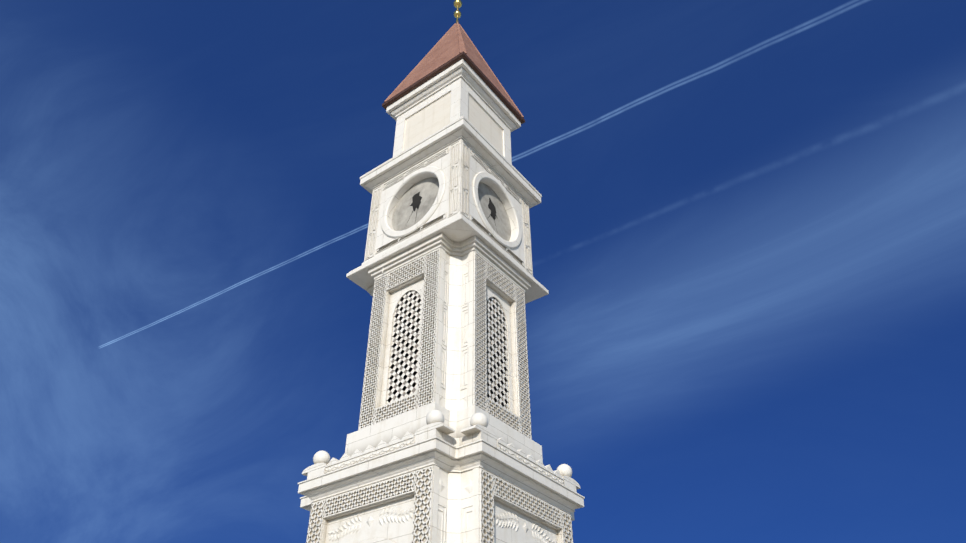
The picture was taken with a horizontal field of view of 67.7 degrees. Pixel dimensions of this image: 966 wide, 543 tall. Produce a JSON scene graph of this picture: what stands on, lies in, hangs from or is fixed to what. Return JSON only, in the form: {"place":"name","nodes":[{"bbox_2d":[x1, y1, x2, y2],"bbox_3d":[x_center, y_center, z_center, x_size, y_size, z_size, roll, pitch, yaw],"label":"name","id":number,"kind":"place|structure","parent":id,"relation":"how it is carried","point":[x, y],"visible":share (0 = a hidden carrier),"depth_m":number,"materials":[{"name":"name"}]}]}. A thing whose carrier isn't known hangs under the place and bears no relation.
{"place":"outdoors","nodes":[
{"label":"outdoors","id":0,"kind":"place"},
{"bbox_2d":[0,0,965,542],"label":"sky","id":1,"kind":"structure","parent":0,"point":[748,226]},
{"label":"ground","id":2,"kind":"structure","parent":0,"visible":0},
{"bbox_2d":[298,0,584,542],"bbox_3d":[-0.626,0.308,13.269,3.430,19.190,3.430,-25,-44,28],"label":"clock tower","id":3,"kind":"structure","parent":2,"relation":"on","point":[442,446],"depth_m":11.54,"materials":[{"name":"stone"}]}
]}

